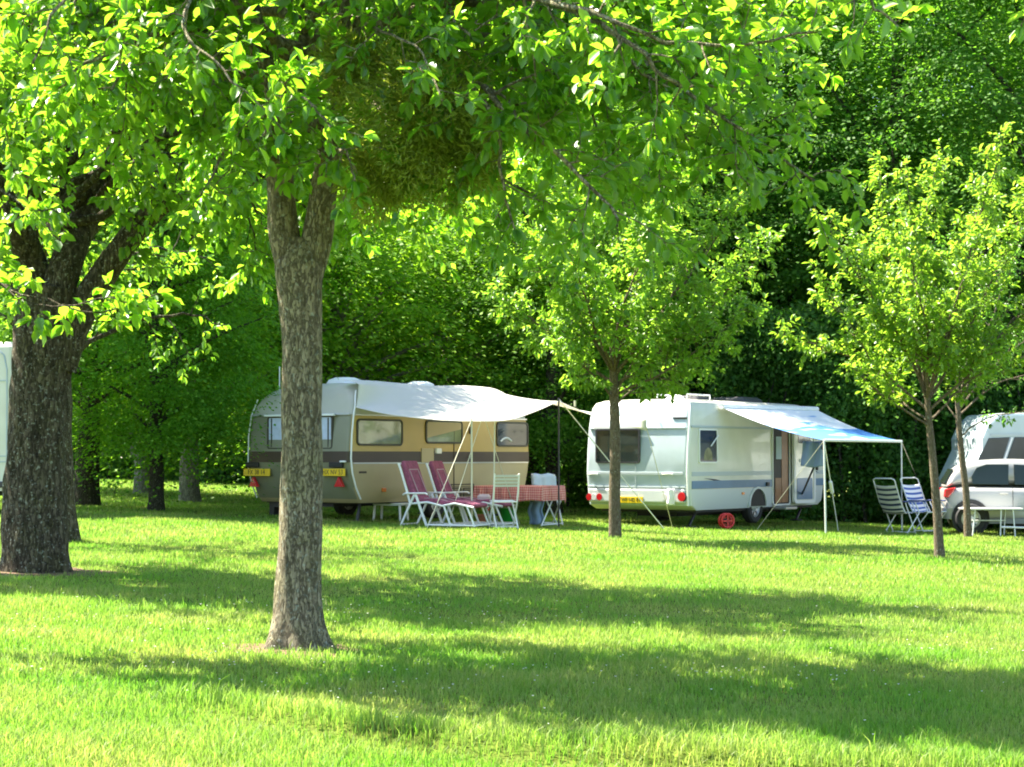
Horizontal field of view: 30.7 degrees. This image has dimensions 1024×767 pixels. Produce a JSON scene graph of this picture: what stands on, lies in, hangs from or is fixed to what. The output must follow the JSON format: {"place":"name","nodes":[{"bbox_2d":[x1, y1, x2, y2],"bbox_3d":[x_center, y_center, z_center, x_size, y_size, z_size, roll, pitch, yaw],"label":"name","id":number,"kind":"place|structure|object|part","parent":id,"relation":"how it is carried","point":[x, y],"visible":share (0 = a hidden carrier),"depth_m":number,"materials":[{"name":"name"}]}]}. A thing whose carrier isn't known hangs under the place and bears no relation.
{"place":"outdoors","nodes":[
{"label":"outdoors","id":0,"kind":"place"},
{"bbox_2d":[473,507,490,521],"bbox_3d":[-0.537,2.295,33.360,0.391,0.421,0.399,-1,-2,20],"label":"flowerpot","id":1,"kind":"object","parent":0,"point":[481,517],"visible":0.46,"depth_m":33.27,"materials":[{"name":"brown ceramic"}]},
{"bbox_2d":[0,462,1023,766],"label":"ground","id":2,"kind":"structure","parent":0,"point":[348,730],"depth_m":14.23,"materials":[{"name":"green plant"}]},
{"bbox_2d":[0,342,12,495],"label":"touring caravan","id":3,"kind":"object","parent":2,"relation":"on","point":[5,360],"visible":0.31,"depth_m":29.59,"materials":[{"name":"grey metal"}]},
{"bbox_2d":[0,568,116,576],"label":"bare earth","id":4,"kind":"structure","parent":2,"relation":"on","point":[68,573],"depth_m":17.30,"materials":[{"name":"soil"}]},
{"bbox_2d":[101,477,121,497],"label":"weed","id":5,"kind":"object","parent":2,"relation":"on","point":[117,482],"visible":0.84,"depth_m":40.64,"materials":[{"name":"green plant"}]},
{"bbox_2d":[0,49,230,542],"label":"orchard tree","id":6,"kind":"object","parent":2,"relation":"on","point":[73,530],"visible":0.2,"depth_m":23.10,"materials":[{"name":"green plant"}]},
{"bbox_2d":[0,50,245,473],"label":"tree","id":7,"kind":"object","parent":2,"relation":"on","point":[108,408],"depth_m":64.47,"materials":[{"name":"green plant"}]},
{"bbox_2d":[1,197,280,495],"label":"tree","id":8,"kind":"object","parent":2,"relation":"on","point":[141,485],"depth_m":44.49,"materials":[{"name":"green plant"}]},
{"bbox_2d":[74,341,240,478],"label":"tree","id":9,"kind":"object","parent":2,"relation":"on","point":[218,473],"depth_m":69.61,"materials":[{"name":"green plant"}]},
{"bbox_2d":[72,410,252,483],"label":"hedge","id":10,"kind":"object","parent":2,"relation":"on","point":[206,472],"visible":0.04,"depth_m":60.70,"materials":[{"name":"green plant"}]},
{"bbox_2d":[0,83,345,516],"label":"tree","id":11,"kind":"object","parent":2,"relation":"on","point":[157,439],"visible":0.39,"depth_m":33.59,"materials":[{"name":"green plant"}]},
{"bbox_2d":[0,50,412,505],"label":"tree","id":12,"kind":"object","parent":2,"relation":"on","point":[90,496],"visible":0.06,"depth_m":35.62,"materials":[{"name":"green plant"}]},
{"bbox_2d":[0,169,478,501],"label":"tree","id":13,"kind":"object","parent":2,"relation":"on","point":[193,493],"visible":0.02,"depth_m":40.04,"materials":[{"name":"green plant"}]},
{"bbox_2d":[224,643,352,657],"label":"bare earth","id":14,"kind":"structure","parent":2,"relation":"on","point":[261,646],"depth_m":11.28,"materials":[{"name":"soil"}]},
{"bbox_2d":[100,118,477,486],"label":"tree","id":15,"kind":"object","parent":2,"relation":"on","point":[278,354],"depth_m":48.03,"materials":[{"name":"green plant"}]},
{"bbox_2d":[0,0,615,572],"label":"orchard tree","id":16,"kind":"object","parent":2,"relation":"on","point":[58,310],"visible":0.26,"depth_m":17.43,"materials":[{"name":"green plant"}]},
{"bbox_2d":[74,180,587,508],"bbox_3d":[-3.890,-0.304,40.420,11.568,9.872,11.199,-2,-3,41],"label":"tree","id":17,"kind":"object","parent":2,"relation":"on","point":[349,338],"visible":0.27,"depth_m":39.62,"materials":[{"name":"green plant"}]},
{"bbox_2d":[243,367,528,521],"bbox_3d":[-1.883,1.146,35.348,2.496,2.758,6.664,-2,-3,35],"label":"touring caravan","id":18,"kind":"object","parent":2,"relation":"on","point":[365,452],"visible":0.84,"depth_m":33.15,"materials":[{"name":"brown metal"}]},
{"bbox_2d":[264,414,334,448],"bbox_3d":[-3.723,0.846,32.662,1.613,0.616,0.065,-2,-3,35],"label":"window","id":19,"kind":"structure","parent":18,"relation":"in","point":[327,419],"depth_m":32.93,"materials":[{"name":"grey"}]},
{"bbox_2d":[356,419,402,445],"bbox_3d":[-2.309,0.856,32.657,0.032,0.468,1.271,-2,-3,35],"label":"window","id":20,"kind":"structure","parent":18,"relation":"in","point":[369,432],"depth_m":32.64,"materials":[{"name":"grey"}]},
{"bbox_2d":[425,420,462,443],"bbox_3d":[-1.245,0.887,34.190,0.032,0.430,1.117,-2,-3,35],"label":"window","id":21,"kind":"structure","parent":18,"relation":"in","point":[436,431],"depth_m":34.16,"materials":[{"name":"brown"}]},
{"bbox_2d":[453,422,470,494],"bbox_3d":[-0.900,1.365,34.643,0.055,1.410,0.560,-2,-3,35],"label":"door","id":22,"kind":"structure","parent":18,"relation":"in","point":[454,422],"depth_m":34.42,"materials":[{"name":"brown"}]},
{"bbox_2d":[496,422,528,446],"bbox_3d":[0.011,0.980,35.964,0.042,0.479,1.057,-2,-3,35],"label":"window","id":23,"kind":"structure","parent":18,"relation":"in","point":[508,434],"depth_m":35.96,"materials":[{"name":"grey"}]},
{"bbox_2d":[373,503,408,520],"bbox_3d":[-2.157,2.281,33.207,0.560,0.317,0.420,-1,-2,18],"label":"side table","id":24,"kind":"object","parent":2,"relation":"on","point":[399,505],"visible":0.74,"depth_m":33.07,"materials":[{"name":"white plastic"}]},
{"bbox_2d":[223,14,623,459],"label":"tree","id":25,"kind":"object","parent":2,"relation":"on","point":[472,289],"depth_m":47.16,"materials":[{"name":"green plant"}]},
{"bbox_2d":[398,461,489,526],"bbox_3d":[-1.151,1.855,31.484,1.455,1.102,0.678,-1,-2,24],"label":"reclining chair","id":26,"kind":"object","parent":2,"relation":"on","point":[414,482],"visible":0.95,"depth_m":31.46,"materials":[{"name":"fabric"}]},
{"bbox_2d":[229,202,677,516],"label":"tree","id":27,"kind":"object","parent":2,"relation":"on","point":[530,295],"visible":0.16,"depth_m":42.02,"materials":[{"name":"green plant"}]},
{"bbox_2d":[426,461,515,524],"bbox_3d":[-0.711,1.889,32.249,1.455,1.102,0.678,-1,-2,20],"label":"reclining chair","id":28,"kind":"object","parent":2,"relation":"on","point":[438,476],"visible":0.73,"depth_m":32.23,"materials":[{"name":"white plastic"}]},
{"bbox_2d":[477,494,490,499],"bbox_3d":[-0.485,1.953,32.164,0.240,0.090,0.180,0,-2,0],"label":"folded cloth","id":29,"kind":"object","parent":28,"relation":"on","point":[483,496],"visible":0.98,"depth_m":32.08,"materials":[{"name":"pink"}]},
{"bbox_2d":[488,474,519,528],"bbox_3d":[-0.133,1.983,31.458,0.452,0.933,0.485,1,-2,-14],"label":"folding chair","id":30,"kind":"object","parent":2,"relation":"on","point":[492,501],"visible":0.99,"depth_m":31.33,"materials":[{"name":"white plastic"}]},
{"bbox_2d":[499,505,515,521],"bbox_3d":[-0.076,2.329,33.685,0.320,0.405,0.316,0,-2,0],"label":"bucket","id":31,"kind":"object","parent":2,"relation":"on","point":[505,514],"visible":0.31,"depth_m":33.56,"materials":[{"name":"green plastic"}]},
{"bbox_2d":[342,380,672,528],"bbox_3d":[0.190,1.292,33.000,4.606,2.698,5.739,-2,-3,35],"label":"canopy","id":32,"kind":"object","parent":2,"relation":"on","point":[471,404],"visible":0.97,"depth_m":32.78,"materials":[{"name":"white fabric"}]},
{"bbox_2d":[0,0,1023,650],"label":"orchard tree","id":33,"kind":"object","parent":2,"relation":"on","point":[446,112],"visible":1,"depth_m":10.40,"materials":[{"name":"green plant"}]},
{"bbox_2d":[488,501,557,525],"bbox_3d":[0.134,2.188,33.332,1.340,0.694,0.760,-1,-3,30],"label":"camping table","id":34,"kind":"object","parent":2,"relation":"on","point":[556,523],"visible":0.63,"depth_m":33.04,"materials":[{"name":"white plastic"}]},
{"bbox_2d":[473,485,565,501],"bbox_3d":[0.134,1.991,33.340,1.508,0.339,0.931,-1,-3,30],"label":"tablecloth","id":35,"kind":"object","parent":34,"relation":"on","point":[540,492],"visible":0.72,"depth_m":32.93,"materials":[{"name":"red fabric"}]},
{"bbox_2d":[528,501,543,524],"bbox_3d":[0.432,2.319,33.500,0.304,0.426,0.156,0,-2,0],"label":"towel","id":36,"kind":"object","parent":34,"relation":"hanging from","point":[535,514],"visible":0.91,"depth_m":33.49,"materials":[{"name":"blue fabric"}]},
{"bbox_2d":[338,51,753,513],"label":"tree","id":37,"kind":"object","parent":2,"relation":"on","point":[548,418],"visible":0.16,"depth_m":40.81,"materials":[{"name":"green plant"}]},
{"bbox_2d":[532,474,562,524],"bbox_3d":[0.651,2.137,34.293,0.452,0.933,0.485,1,-2,-20],"label":"folding chair","id":38,"kind":"object","parent":2,"relation":"on","point":[555,512],"visible":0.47,"depth_m":34.33,"materials":[{"name":"grey metal"}]},
{"bbox_2d":[531,473,555,484],"bbox_3d":[0.589,1.893,34.471,0.464,0.476,0.139,1,-2,-20],"label":"jacket","id":39,"kind":"object","parent":38,"relation":"hanging from","point":[544,479],"visible":0.37,"depth_m":34.45,"materials":[{"name":"blue fabric"}]},
{"bbox_2d":[72,0,1023,489],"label":"woodland","id":40,"kind":"object","parent":2,"relation":"on","point":[602,364],"depth_m":75.83,"materials":[{"name":"green plant"}]},
{"bbox_2d":[415,71,710,484],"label":"tree","id":41,"kind":"object","parent":2,"relation":"on","point":[528,478],"depth_m":55.69,"materials":[{"name":"green plant"}]},
{"bbox_2d":[472,85,788,536],"bbox_3d":[1.927,-1.532,29.817,5.195,8.067,4.350,0,-2,0],"label":"orchard tree","id":42,"kind":"object","parent":2,"relation":"on","point":[608,313],"visible":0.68,"depth_m":29.43,"materials":[{"name":"green plant"}]},
{"bbox_2d":[446,7,833,492],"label":"tree","id":43,"kind":"object","parent":2,"relation":"on","point":[687,306],"depth_m":62.80,"materials":[{"name":"green plant"}]},
{"bbox_2d":[560,387,732,515],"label":"hedge","id":44,"kind":"object","parent":2,"relation":"on","point":[577,488],"visible":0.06,"depth_m":44.40,"materials":[{"name":"green plant"}]},
{"bbox_2d":[489,9,888,503],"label":"tree","id":45,"kind":"object","parent":2,"relation":"on","point":[717,193],"visible":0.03,"depth_m":45.70,"materials":[{"name":"green plant"}]},
{"bbox_2d":[586,393,823,527],"bbox_3d":[4.503,1.563,38.421,2.610,2.570,7.166,-2,-3,35],"label":"touring caravan","id":46,"kind":"object","parent":2,"relation":"on","point":[711,457],"visible":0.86,"depth_m":36.02,"materials":[{"name":"grey"}]},
{"bbox_2d":[593,426,639,462],"bbox_3d":[2.040,1.177,35.873,1.097,0.708,0.054,-2,-3,35],"label":"window","id":47,"kind":"structure","parent":46,"relation":"in","point":[629,438],"depth_m":35.80,"materials":[{"name":"grey glass"}]},
{"bbox_2d":[698,429,718,462],"bbox_3d":[3.755,1.192,35.569,0.067,0.658,0.724,-2,-3,35],"label":"window","id":48,"kind":"structure","parent":46,"relation":"in","point":[707,438],"depth_m":35.58,"materials":[{"name":"white"}]},
{"bbox_2d":[772,427,790,504],"bbox_3d":[5.486,1.654,38.065,0.034,1.640,0.777,-2,-3,35],"label":"doorway","id":49,"kind":"structure","parent":46,"relation":"in","point":[781,480],"depth_m":38.05,"materials":[{"name":"black wood"}]},
{"bbox_2d":[792,433,817,502],"bbox_3d":[6.084,1.679,38.706,0.105,1.600,0.911,-2,-3,39],"label":"door","id":50,"kind":"structure","parent":46,"relation":"in","point":[809,495],"depth_m":38.55,"materials":[{"name":"white"}]},
{"bbox_2d":[719,404,915,532],"bbox_3d":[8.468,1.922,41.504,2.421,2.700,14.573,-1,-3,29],"label":"awning","id":51,"kind":"object","parent":46,"relation":"attached to","point":[811,422],"visible":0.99,"depth_m":36.89,"materials":[{"name":"white fabric"}]},
{"bbox_2d":[800,441,823,467],"bbox_3d":[5.679,1.343,35.285,0.454,0.502,0.120,0,-2,12],"label":"window","id":52,"kind":"structure","parent":51,"relation":"hanging from","point":[809,448],"depth_m":35.27,"materials":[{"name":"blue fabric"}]},
{"bbox_2d":[718,513,734,528],"bbox_3d":[4.043,2.591,35.206,0.304,0.304,0.144,1,-2,-25],"label":"hose reel","id":53,"kind":"object","parent":2,"relation":"on","point":[725,520],"visible":0.99,"depth_m":35.18,"materials":[{"name":"red plastic"}]},
{"bbox_2d":[533,0,946,507],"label":"tree","id":54,"kind":"object","parent":2,"relation":"on","point":[787,183],"visible":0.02,"depth_m":50.73,"materials":[{"name":"green plant"}]},
{"bbox_2d":[489,0,1003,511],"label":"tree","id":55,"kind":"object","parent":2,"relation":"on","point":[809,162],"visible":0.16,"depth_m":45.19,"materials":[{"name":"green plant"}]},
{"bbox_2d":[682,0,1023,526],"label":"tree","id":56,"kind":"object","parent":2,"relation":"on","point":[965,158],"visible":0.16,"depth_m":44.92,"materials":[{"name":"green plant"}]},
{"bbox_2d":[705,0,1022,497],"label":"tree","id":57,"kind":"object","parent":2,"relation":"on","point":[915,95],"depth_m":63.27,"materials":[{"name":"green plant"}]},
{"bbox_2d":[705,292,1023,527],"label":"hedge","id":58,"kind":"object","parent":2,"relation":"on","point":[853,455],"visible":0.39,"depth_m":42.55,"materials":[{"name":"green plant"}]},
{"bbox_2d":[757,0,1023,514],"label":"tree","id":59,"kind":"object","parent":2,"relation":"on","point":[913,95],"visible":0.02,"depth_m":51.92,"materials":[{"name":"green plant"}]},
{"bbox_2d":[873,478,919,532],"bbox_3d":[7.598,2.415,36.947,0.756,1.102,0.633,2,-3,-38],"label":"folding armchair","id":60,"kind":"object","parent":2,"relation":"on","point":[889,499],"visible":0.96,"depth_m":36.80,"materials":[{"name":"white metal"}]},
{"bbox_2d":[769,122,1023,557],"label":"orchard tree","id":61,"kind":"object","parent":2,"relation":"on","point":[942,323],"visible":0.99,"depth_m":26.54,"materials":[{"name":"green plant"}]},
{"bbox_2d":[789,0,1023,526],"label":"tree","id":62,"kind":"object","parent":2,"relation":"on","point":[1014,99],"visible":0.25,"depth_m":44.26,"materials":[{"name":"green plant"}]},
{"bbox_2d":[900,477,946,531],"bbox_3d":[8.313,2.449,37.761,0.633,1.102,0.756,2,-3,-38],"label":"folding armchair","id":63,"kind":"object","parent":2,"relation":"on","point":[913,492],"visible":0.83,"depth_m":37.92,"materials":[{"name":"blue fabric"}]},
{"bbox_2d":[908,224,1023,536],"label":"orchard tree","id":64,"kind":"object","parent":2,"relation":"on","point":[966,496],"visible":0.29,"depth_m":36.12,"materials":[{"name":"green plant"}]},
{"bbox_2d":[912,12,1023,322],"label":"tree","id":65,"kind":"object","parent":2,"relation":"on","point":[997,156],"depth_m":61.76,"materials":[{"name":"green plant"}]},
{"bbox_2d":[936,3,1023,393],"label":"tree","id":66,"kind":"object","parent":2,"relation":"on","point":[1013,84],"visible":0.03,"depth_m":52.47,"materials":[{"name":"green plant"}]},
{"bbox_2d":[939,413,1023,529],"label":"camper","id":67,"kind":"object","parent":2,"relation":"on","point":[997,440],"visible":0.27,"depth_m":39.64,"materials":[{"name":"white"}]},
{"bbox_2d":[978,437,1009,459],"bbox_3d":[10.160,1.512,39.586,0.813,0.749,0.040,0,-2,-4],"label":"window","id":68,"kind":"structure","parent":67,"relation":"in","point":[994,448],"depth_m":39.57,"materials":[{"name":"grey glass"}]},
{"bbox_2d":[1007,437,1023,458],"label":"window","id":69,"kind":"structure","parent":67,"relation":"in","point":[1016,451],"depth_m":39.61,"materials":[{"name":"grey glass"}]},
{"bbox_2d":[940,459,1023,534],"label":"parked car","id":70,"kind":"object","parent":2,"relation":"on","point":[996,482],"visible":0.72,"depth_m":37.60,"materials":[{"name":"silver metal"}]},
{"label":"rear window","id":71,"kind":"part","parent":70,"relation":"part of","materials":[{"name":"black glass"}]},
{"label":"window","id":72,"kind":"part","parent":70,"relation":"part of","materials":[{"name":"black glass"}]},
{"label":"window","id":73,"kind":"part","parent":70,"relation":"part of","materials":[{"name":"black glass"}]},
{"bbox_2d":[958,507,1023,536],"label":"camping table","id":74,"kind":"object","parent":2,"relation":"on","point":[995,508],"visible":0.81,"depth_m":36.83,"materials":[{"name":"white plastic"}]},
{"bbox_2d":[667,489,675,504],"bbox_3d":[2.984,2.129,35.044,0.192,0.302,0.058,-2,-3,35],"label":"rag","id":75,"kind":"object","parent":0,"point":[671,496],"visible":0.99,"depth_m":35.03,"materials":[{"name":"white fabric"}]}
]}

